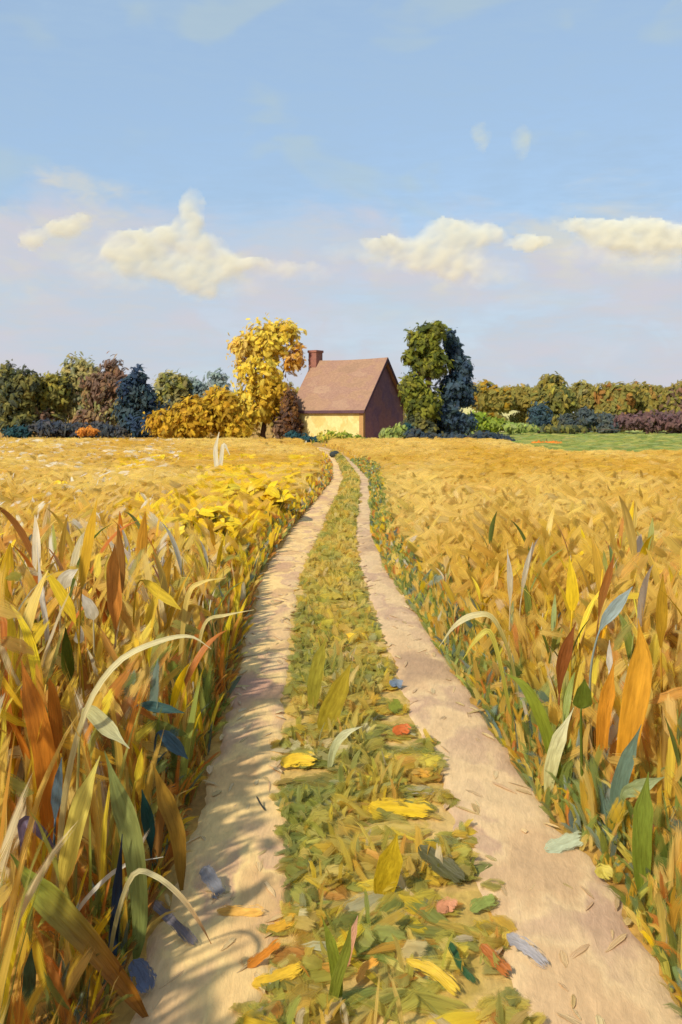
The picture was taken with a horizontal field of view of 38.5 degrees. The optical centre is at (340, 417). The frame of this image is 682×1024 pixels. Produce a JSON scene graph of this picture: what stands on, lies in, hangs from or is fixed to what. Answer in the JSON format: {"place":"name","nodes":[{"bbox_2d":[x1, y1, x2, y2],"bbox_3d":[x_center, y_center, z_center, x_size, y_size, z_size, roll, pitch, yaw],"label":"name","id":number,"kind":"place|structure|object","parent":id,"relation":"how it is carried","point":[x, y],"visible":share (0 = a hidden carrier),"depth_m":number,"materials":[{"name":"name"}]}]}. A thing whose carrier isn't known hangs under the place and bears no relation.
{"place":"outdoors","nodes":[
{"label":"outdoors","id":0,"kind":"place"},
{"bbox_2d":[130,449,342,1023],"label":"dirt track","id":1,"kind":"structure","parent":0,"point":[210,985],"depth_m":5.21,"materials":[{"name":"soil"}]},
{"bbox_2d":[128,958,156,992],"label":"fallen leaf","id":2,"kind":"object","parent":1,"relation":"on","point":[140,972],"visible":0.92,"depth_m":3.92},
{"bbox_2d":[152,763,185,890],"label":"corn leaf","id":3,"kind":"object","parent":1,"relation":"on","point":[169,810],"visible":0.98,"depth_m":4.73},
{"bbox_2d":[153,899,197,944],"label":"fallen leaf","id":4,"kind":"object","parent":1,"relation":"on","point":[185,932],"visible":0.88,"depth_m":4.29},
{"bbox_2d":[199,864,225,898],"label":"fallen leaf","id":5,"kind":"object","parent":1,"relation":"on","point":[209,876],"visible":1,"depth_m":4.70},
{"bbox_2d":[217,904,264,916],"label":"fallen leaf","id":6,"kind":"object","parent":1,"relation":"on","point":[229,910],"visible":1,"depth_m":4.48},
{"bbox_2d":[247,939,280,967],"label":"fallen leaf","id":7,"kind":"object","parent":1,"relation":"on","point":[256,960],"visible":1,"depth_m":4.10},
{"bbox_2d":[0,420,681,1023],"bbox_3d":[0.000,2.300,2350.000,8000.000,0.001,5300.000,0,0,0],"label":"ground","id":8,"kind":"structure","parent":0,"point":[124,1012],"depth_m":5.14,"materials":[{"name":"plant"}]},
{"bbox_2d":[0,543,31,606],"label":"corn plant","id":9,"kind":"object","parent":8,"relation":"on","point":[7,564],"visible":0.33,"depth_m":6.90,"materials":[{"name":"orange plant"}]},
{"bbox_2d":[0,359,40,436],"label":"olive tree","id":10,"kind":"object","parent":8,"relation":"on","point":[19,389],"visible":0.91,"depth_m":116.61,"materials":[{"name":"green plant"}]},
{"bbox_2d":[0,507,56,605],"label":"corn plant","id":11,"kind":"object","parent":8,"relation":"on","point":[21,532],"visible":0.16,"depth_m":8.65,"materials":[{"name":"brown plant"}]},
{"bbox_2d":[21,948,35,1012],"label":"corn leaf","id":12,"kind":"object","parent":8,"relation":"on","point":[28,984],"visible":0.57,"depth_m":3.75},
{"bbox_2d":[0,570,59,803],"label":"corn plant","id":13,"kind":"object","parent":8,"relation":"on","point":[7,629],"visible":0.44,"depth_m":5.15,"materials":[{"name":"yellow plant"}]},
{"bbox_2d":[14,515,55,612],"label":"corn plant","id":14,"kind":"object","parent":8,"relation":"on","point":[36,539],"visible":0.27,"depth_m":8.22,"materials":[{"name":"beige plant"}]},
{"bbox_2d":[17,816,54,884],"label":"corn leaf","id":15,"kind":"object","parent":8,"relation":"on","point":[22,825],"visible":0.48,"depth_m":4.29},
{"bbox_2d":[8,605,66,868],"bbox_3d":[-1.550,1.625,4.870,0.324,1.349,0.340,2,0,-24],"label":"corn plant","id":16,"kind":"object","parent":8,"relation":"on","point":[28,640],"visible":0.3,"depth_m":4.83,"materials":[{"name":"orange plant"}]},
{"bbox_2d":[21,660,60,856],"bbox_3d":[-1.411,1.719,4.593,0.188,1.163,0.038,0,0,-7],"label":"corn leaf","id":17,"kind":"object","parent":8,"relation":"on","point":[36,721],"visible":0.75,"depth_m":4.60,"materials":[{"name":"plant"}]},
{"bbox_2d":[32,370,71,436],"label":"olive tree","id":18,"kind":"object","parent":8,"relation":"on","point":[51,401],"visible":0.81,"depth_m":119.07,"materials":[{"name":"green plant"}]},
{"bbox_2d":[51,757,62,851],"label":"corn leaf","id":19,"kind":"object","parent":8,"relation":"on","point":[56,795],"visible":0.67,"depth_m":4.44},
{"bbox_2d":[0,417,128,437],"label":"dark hedge","id":20,"kind":"object","parent":8,"relation":"on","point":[67,430],"visible":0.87,"depth_m":111.13,"materials":[{"name":"blue plant"}]},
{"bbox_2d":[44,569,84,706],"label":"corn leaf","id":21,"kind":"object","parent":8,"relation":"on","point":[59,592],"visible":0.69,"depth_m":6.17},
{"bbox_2d":[48,678,82,895],"bbox_3d":[-1.363,1.744,4.631,0.241,1.114,0.301,0,0,20],"label":"corn plant","id":22,"kind":"object","parent":8,"relation":"on","point":[55,715],"visible":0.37,"depth_m":4.65,"materials":[{"name":"brown plant"}]},
{"bbox_2d":[61,628,74,681],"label":"corn leaf","id":23,"kind":"object","parent":8,"relation":"on","point":[67,663],"visible":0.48,"depth_m":6.33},
{"bbox_2d":[53,756,99,962],"bbox_3d":[-1.073,1.833,3.953,0.203,0.936,0.021,0,0,0],"label":"corn leaf","id":24,"kind":"object","parent":8,"relation":"on","point":[78,813],"visible":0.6,"depth_m":3.95,"materials":[{"name":"plant"}]},
{"bbox_2d":[10,853,147,1017],"bbox_3d":[-0.994,1.981,3.717,0.535,0.645,0.044,0,0,0],"label":"corn leaf","id":25,"kind":"object","parent":8,"relation":"on","point":[57,910],"visible":0.88,"depth_m":3.73,"materials":[{"name":"plant"}]},
{"bbox_2d":[59,351,100,422],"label":"khaki tree","id":26,"kind":"object","parent":8,"relation":"on","point":[81,366],"visible":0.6,"depth_m":121.47,"materials":[{"name":"green plant"}]},
{"bbox_2d":[76,498,97,695],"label":"corn leaf","id":27,"kind":"object","parent":8,"relation":"on","point":[85,557],"visible":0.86,"depth_m":6.49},
{"bbox_2d":[82,594,98,684],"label":"corn leaf","id":28,"kind":"object","parent":8,"relation":"on","point":[91,611],"visible":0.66,"depth_m":6.66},
{"bbox_2d":[68,351,128,426],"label":"russet tree","id":29,"kind":"object","parent":8,"relation":"on","point":[102,394],"visible":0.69,"depth_m":117.31,"materials":[{"name":"brown plant"}]},
{"bbox_2d":[73,705,128,903],"bbox_3d":[-1.071,1.790,4.357,0.258,1.020,0.038,0,0,0],"label":"corn leaf","id":30,"kind":"object","parent":8,"relation":"on","point":[103,723],"visible":0.52,"depth_m":4.36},
{"bbox_2d":[106,543,121,671],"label":"corn leaf","id":31,"kind":"object","parent":8,"relation":"on","point":[114,593],"visible":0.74,"depth_m":6.66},
{"bbox_2d":[108,834,122,956],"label":"corn leaf","id":32,"kind":"object","parent":8,"relation":"on","point":[117,889],"visible":0.59,"depth_m":4.04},
{"bbox_2d":[96,525,152,646],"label":"corn plant","id":33,"kind":"object","parent":8,"relation":"on","point":[120,552],"visible":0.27,"depth_m":7.36,"materials":[{"name":"brown plant"}]},
{"bbox_2d":[104,751,147,958],"bbox_3d":[-0.896,1.846,4.073,0.184,0.910,0.016,0,0,0],"label":"corn leaf","id":34,"kind":"object","parent":8,"relation":"on","point":[125,818],"visible":0.94,"depth_m":4.08,"materials":[{"name":"plant"}]},
{"bbox_2d":[54,634,210,937],"bbox_3d":[-0.914,1.625,4.286,0.691,1.350,0.010,0,0,0],"label":"grass blade","id":35,"kind":"object","parent":8,"relation":"on","point":[93,694],"depth_m":4.29,"materials":[{"name":"yellow plant"}]},
{"bbox_2d":[123,513,150,599],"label":"corn plant","id":36,"kind":"object","parent":8,"relation":"on","point":[142,541],"visible":0.19,"depth_m":8.79,"materials":[{"name":"orange plant"}]},
{"bbox_2d":[106,364,170,437],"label":"blue spruce","id":37,"kind":"object","parent":8,"relation":"on","point":[136,392],"visible":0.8,"depth_m":113.89,"materials":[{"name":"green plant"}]},
{"bbox_2d":[141,789,154,865],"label":"corn leaf","id":38,"kind":"object","parent":8,"relation":"on","point":[147,821],"visible":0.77,"depth_m":4.68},
{"bbox_2d":[131,579,180,670],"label":"corn leaf","id":39,"kind":"object","parent":8,"relation":"on","point":[163,596],"visible":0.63,"depth_m":6.83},
{"bbox_2d":[109,868,210,951],"bbox_3d":[-0.729,2.047,3.891,0.428,0.507,0.012,0,0,0],"label":"grass blade","id":40,"kind":"object","parent":8,"relation":"on","point":[170,887],"depth_m":3.89,"materials":[{"name":"beige plant"}]},
{"bbox_2d":[147,663,192,783],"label":"corn plant","id":41,"kind":"object","parent":8,"relation":"on","point":[177,687],"visible":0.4,"depth_m":5.85,"materials":[{"name":"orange plant"}]},
{"bbox_2d":[153,730,187,758],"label":"corn leaf","id":42,"kind":"object","parent":8,"relation":"on","point":[172,743],"visible":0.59,"depth_m":5.50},
{"bbox_2d":[153,550,189,686],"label":"corn plant","id":43,"kind":"object","parent":8,"relation":"on","point":[164,587],"visible":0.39,"depth_m":7.08,"materials":[{"name":"orange plant"}]},
{"bbox_2d":[152,369,193,414],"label":"khaki tree","id":44,"kind":"object","parent":8,"relation":"on","point":[173,387],"visible":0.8,"depth_m":124.78,"materials":[{"name":"green plant"}]},
{"bbox_2d":[169,630,226,737],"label":"corn plant","id":45,"kind":"object","parent":8,"relation":"on","point":[197,658],"visible":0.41,"depth_m":6.14,"materials":[{"name":"orange plant"}]},
{"bbox_2d":[141,384,256,438],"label":"golden bush","id":46,"kind":"object","parent":8,"relation":"on","point":[221,413],"visible":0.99,"depth_m":97.91,"materials":[{"name":"yellow plant"}]},
{"bbox_2d":[178,578,222,668],"bbox_3d":[-1.012,1.724,7.025,0.362,1.152,0.014,0,0,0],"label":"grass blade","id":47,"kind":"object","parent":8,"relation":"on","point":[192,587],"depth_m":7.03,"materials":[{"name":"beige plant"}]},
{"bbox_2d":[181,367,230,405],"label":"grey tree","id":48,"kind":"object","parent":8,"relation":"on","point":[219,379],"visible":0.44,"depth_m":127.06,"materials":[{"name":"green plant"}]},
{"bbox_2d":[180,505,241,537],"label":"flower clump","id":49,"kind":"object","parent":8,"relation":"on","point":[213,511],"visible":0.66,"depth_m":14.77,"materials":[{"name":"yellow plant"}]},
{"bbox_2d":[223,478,296,509],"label":"flower clump","id":50,"kind":"object","parent":8,"relation":"on","point":[274,492],"visible":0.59,"depth_m":21.19,"materials":[{"name":"yellow plant"}]},
{"bbox_2d":[226,313,308,438],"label":"yellow tree","id":51,"kind":"object","parent":8,"relation":"on","point":[261,395],"visible":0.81,"depth_m":106.41,"materials":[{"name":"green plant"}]},
{"bbox_2d":[279,384,304,434],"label":"russet bush","id":52,"kind":"object","parent":8,"relation":"on","point":[289,413],"visible":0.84,"depth_m":103.18,"materials":[{"name":"brown plant"}]},
{"bbox_2d":[0,436,681,1023],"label":"field crop","id":53,"kind":"object","parent":8,"relation":"on","point":[462,490],"visible":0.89,"depth_m":9.19,"materials":[{"name":"yellow plant"}]},
{"bbox_2d":[297,350,404,437],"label":"farmhouse","id":54,"kind":"object","parent":8,"relation":"on","point":[359,397],"visible":0.73,"depth_m":103.43,"materials":[{"name":"yellow paint"}]},
{"bbox_2d":[261,448,512,1023],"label":"grass strip","id":55,"kind":"object","parent":8,"relation":"on","point":[470,994],"depth_m":4.62,"materials":[{"name":"plant"}]},
{"bbox_2d":[307,636,326,707],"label":"grass blade","id":56,"kind":"object","parent":55,"relation":"on","point":[314,682],"depth_m":7.66,"materials":[{"name":"green plant"}]},
{"bbox_2d":[321,916,342,997],"bbox_3d":[-0.035,2.126,3.830,0.086,0.350,0.013,0,0,0],"label":"grass blade","id":57,"kind":"object","parent":55,"relation":"on","point":[332,950],"depth_m":3.83,"materials":[{"name":"green plant"}]},
{"bbox_2d":[317,661,351,728],"bbox_3d":[-0.048,2.038,7.095,0.254,0.537,0.023,0,0,0],"label":"grass blade","id":58,"kind":"object","parent":55,"relation":"on","point":[332,705],"depth_m":7.10,"materials":[{"name":"yellow plant"}]},
{"bbox_2d":[329,919,351,997],"bbox_3d":[-0.003,2.121,3.784,0.092,0.360,0.008,0,0,0],"label":"grass blade","id":59,"kind":"object","parent":55,"relation":"on","point":[339,972],"depth_m":3.79,"materials":[{"name":"green plant"}]},
{"bbox_2d":[327,726,361,767],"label":"grass blade","id":60,"kind":"object","parent":55,"relation":"on","point":[341,737],"depth_m":6.36,"materials":[{"name":"beige plant"}]},
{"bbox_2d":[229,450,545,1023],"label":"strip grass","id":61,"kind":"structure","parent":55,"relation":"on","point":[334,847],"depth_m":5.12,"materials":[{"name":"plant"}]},
{"bbox_2d":[251,962,302,988],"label":"fallen leaf","id":62,"kind":"object","parent":61,"relation":"on","point":[291,970],"visible":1,"depth_m":3.95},
{"bbox_2d":[280,751,316,767],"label":"fallen leaf","id":63,"kind":"object","parent":61,"relation":"on","point":[293,758],"visible":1,"depth_m":6.40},
{"bbox_2d":[374,834,402,894],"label":"leaf","id":64,"kind":"object","parent":55,"relation":"on","point":[389,866],"visible":0.94,"depth_m":4.67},
{"bbox_2d":[366,797,432,818],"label":"fallen leaf","id":65,"kind":"object","parent":55,"relation":"on","point":[413,810],"visible":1,"depth_m":5.60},
{"bbox_2d":[405,957,461,995],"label":"fallen leaf","id":66,"kind":"object","parent":55,"relation":"on","point":[444,979],"visible":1,"depth_m":3.93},
{"bbox_2d":[418,845,464,885],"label":"fallen leaf","id":67,"kind":"object","parent":55,"relation":"on","point":[448,868],"visible":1,"depth_m":4.84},
{"bbox_2d":[479,943,510,976],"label":"fallen leaf","id":68,"kind":"object","parent":55,"relation":"on","point":[502,967],"visible":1,"depth_m":4.04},
{"bbox_2d":[397,320,454,435],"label":"olive tree","id":69,"kind":"object","parent":8,"relation":"on","point":[426,360],"visible":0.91,"depth_m":98.18,"materials":[{"name":"green plant"}]},
{"bbox_2d":[434,327,483,436],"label":"dark tree","id":70,"kind":"object","parent":8,"relation":"on","point":[458,390],"visible":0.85,"depth_m":99.83,"materials":[{"name":"blue plant"}]},
{"bbox_2d":[403,427,517,440],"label":"dark hedge","id":71,"kind":"object","parent":8,"relation":"on","point":[418,433],"visible":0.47,"depth_m":92.47,"materials":[{"name":"blue plant"}]},
{"bbox_2d":[439,611,521,717],"bbox_3d":[1.010,1.845,7.025,0.618,0.911,0.021,0,0,0],"label":"grass blade","id":72,"kind":"object","parent":8,"relation":"on","point":[466,617],"depth_m":7.03,"materials":[{"name":"beige plant"}]},
{"bbox_2d":[463,628,511,718],"bbox_3d":[1.050,1.897,6.929,0.376,0.807,0.020,0,0,0],"label":"grass blade","id":73,"kind":"object","parent":8,"relation":"on","point":[482,633],"depth_m":6.93,"materials":[{"name":"yellow plant"}]},
{"bbox_2d":[503,672,561,777],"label":"corn leaf","id":74,"kind":"object","parent":8,"relation":"on","point":[540,715],"visible":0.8,"depth_m":5.88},
{"bbox_2d":[536,595,562,677],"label":"corn plant","id":75,"kind":"object","parent":8,"relation":"on","point":[555,643],"visible":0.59,"depth_m":7.82,"materials":[{"name":"yellow plant"}]},
{"bbox_2d":[544,708,573,792],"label":"corn leaf","id":76,"kind":"object","parent":8,"relation":"on","point":[556,747],"visible":0.87,"depth_m":5.82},
{"bbox_2d":[549,673,575,777],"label":"corn plant","id":77,"kind":"object","parent":8,"relation":"on","point":[567,700],"visible":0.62,"depth_m":5.93,"materials":[{"name":"green plant"}]},
{"bbox_2d":[556,622,575,708],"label":"corn leaf","id":78,"kind":"object","parent":8,"relation":"on","point":[564,656],"visible":0.77,"depth_m":6.40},
{"bbox_2d":[566,556,578,731],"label":"corn leaf","id":79,"kind":"object","parent":8,"relation":"on","point":[572,595],"visible":0.72,"depth_m":6.66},
{"bbox_2d":[560,591,598,696],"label":"corn plant","id":80,"kind":"object","parent":8,"relation":"on","point":[578,648],"visible":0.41,"depth_m":7.00,"materials":[{"name":"yellow plant"}]},
{"bbox_2d":[573,679,591,775],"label":"corn leaf","id":81,"kind":"object","parent":8,"relation":"on","point":[582,699],"visible":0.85,"depth_m":5.75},
{"bbox_2d":[576,536,618,653],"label":"corn plant","id":82,"kind":"object","parent":8,"relation":"on","point":[598,568],"visible":0.33,"depth_m":7.94,"materials":[{"name":"yellow plant"}]},
{"bbox_2d":[594,553,614,661],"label":"corn leaf","id":83,"kind":"object","parent":8,"relation":"on","point":[605,584],"visible":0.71,"depth_m":6.66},
{"bbox_2d":[596,658,614,751],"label":"corn leaf","id":84,"kind":"object","parent":8,"relation":"on","point":[606,701],"visible":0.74,"depth_m":5.81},
{"bbox_2d":[589,587,631,759],"bbox_3d":[1.702,1.683,6.171,0.279,1.236,0.021,0,0,0],"label":"corn leaf","id":85,"kind":"object","parent":8,"relation":"on","point":[612,611],"visible":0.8,"depth_m":6.17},
{"bbox_2d":[609,724,641,812],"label":"corn leaf","id":86,"kind":"object","parent":8,"relation":"on","point":[622,773],"visible":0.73,"depth_m":5.27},
{"bbox_2d":[617,619,652,782],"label":"corn leaf","id":87,"kind":"object","parent":8,"relation":"on","point":[636,695],"visible":0.76,"depth_m":5.50,"materials":[{"name":"plant"}]},
{"bbox_2d":[617,496,652,614],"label":"corn plant","id":88,"kind":"object","parent":8,"relation":"on","point":[636,546],"visible":0.41,"depth_m":9.15,"materials":[{"name":"yellow plant"}]},
{"bbox_2d":[625,565,656,731],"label":"corn plant","id":89,"kind":"object","parent":8,"relation":"on","point":[642,596],"visible":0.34,"depth_m":7.08,"materials":[{"name":"grey plant"}]},
{"bbox_2d":[620,777,663,846],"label":"corn leaf","id":90,"kind":"object","parent":8,"relation":"on","point":[631,789],"visible":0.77,"depth_m":5.16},
{"bbox_2d":[632,772,653,891],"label":"corn leaf","id":91,"kind":"object","parent":8,"relation":"on","point":[643,811],"visible":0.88,"depth_m":4.64,"materials":[{"name":"plant"}]},
{"bbox_2d":[656,573,667,722],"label":"corn leaf","id":92,"kind":"object","parent":8,"relation":"on","point":[661,614],"visible":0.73,"depth_m":6.32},
{"bbox_2d":[664,709,681,820],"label":"corn plant","id":93,"kind":"object","parent":8,"relation":"on","point":[677,750],"visible":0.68,"depth_m":5.28,"materials":[{"name":"orange plant"}]},
{"bbox_2d":[0,0,681,412],"label":"sky","id":94,"kind":"structure","parent":0,"point":[174,174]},
{"bbox_2d":[317,447,681,1023],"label":"dirt track","id":95,"kind":"structure","parent":0,"point":[549,916],"depth_m":4.96,"materials":[{"name":"soil"}]},
{"bbox_2d":[159,503,631,1023],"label":"loose straw","id":96,"kind":"object","parent":95,"relation":"on","point":[582,948],"visible":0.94,"depth_m":5.40,"materials":[{"name":"yellow plant"}]},
{"bbox_2d":[506,932,548,968],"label":"fallen leaf","id":97,"kind":"object","parent":95,"relation":"on","point":[518,942],"visible":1,"depth_m":4.12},
{"bbox_2d":[544,830,582,852],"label":"fallen leaf","id":98,"kind":"object","parent":95,"relation":"on","point":[563,842],"visible":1,"depth_m":5.17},
{"bbox_2d":[512,430,676,449],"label":"meadow","id":99,"kind":"structure","parent":0,"point":[591,449],"depth_m":132.37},
{"bbox_2d":[0,432,681,451],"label":"meadow grass","id":100,"kind":"structure","parent":99,"relation":"on","point":[631,441],"depth_m":93.63,"materials":[{"name":"plant"}]},
{"bbox_2d":[470,379,517,432],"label":"golden tree","id":101,"kind":"object","parent":99,"relation":"on","point":[491,400],"visible":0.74,"depth_m":144.53,"materials":[{"name":"yellow plant"}]},
{"bbox_2d":[467,410,539,434],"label":"green mound","id":102,"kind":"object","parent":99,"relation":"on","point":[490,424],"visible":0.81,"depth_m":127.25,"materials":[{"name":"green plant"}]},
{"bbox_2d":[508,383,538,423],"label":"golden tree","id":103,"kind":"object","parent":99,"relation":"on","point":[526,395],"visible":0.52,"depth_m":148.34,"materials":[{"name":"yellow plant"}]},
{"bbox_2d":[526,401,552,432],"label":"round bush","id":104,"kind":"object","parent":99,"relation":"on","point":[538,416],"visible":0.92,"depth_m":136.80,"materials":[{"name":"blue plant"}]},
{"bbox_2d":[531,371,580,432],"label":"olive tree","id":105,"kind":"object","parent":99,"relation":"on","point":[556,395],"visible":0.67,"depth_m":142.66,"materials":[{"name":"green plant"}]},
{"bbox_2d":[569,379,594,431],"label":"grey tree","id":106,"kind":"object","parent":99,"relation":"on","point":[583,390],"visible":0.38,"depth_m":148.35,"materials":[{"name":"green plant"}]},
{"bbox_2d":[573,406,597,432],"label":"round bush","id":107,"kind":"object","parent":99,"relation":"on","point":[587,416],"visible":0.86,"depth_m":137.05,"materials":[{"name":"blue plant"}]},
{"bbox_2d":[534,408,681,433],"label":"maroon hedge","id":108,"kind":"object","parent":99,"relation":"on","point":[669,422],"visible":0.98,"depth_m":134.95,"materials":[{"name":"purple plant"}]},
{"bbox_2d":[594,411,622,433],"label":"round bush","id":109,"kind":"object","parent":99,"relation":"on","point":[602,421],"visible":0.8,"depth_m":136.89,"materials":[{"name":"blue plant"}]},
{"bbox_2d":[588,381,640,431],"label":"russet tree","id":110,"kind":"object","parent":99,"relation":"on","point":[611,398],"visible":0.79,"depth_m":145.24,"materials":[{"name":"yellow plant"}]},
{"bbox_2d":[630,379,665,432],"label":"golden tree","id":111,"kind":"object","parent":99,"relation":"on","point":[649,397],"visible":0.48,"depth_m":147.00,"materials":[{"name":"yellow plant"}]},
{"bbox_2d":[656,379,681,432],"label":"russet tree","id":112,"kind":"object","parent":99,"relation":"on","point":[671,397],"visible":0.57,"depth_m":144.30,"materials":[{"name":"yellow plant"}]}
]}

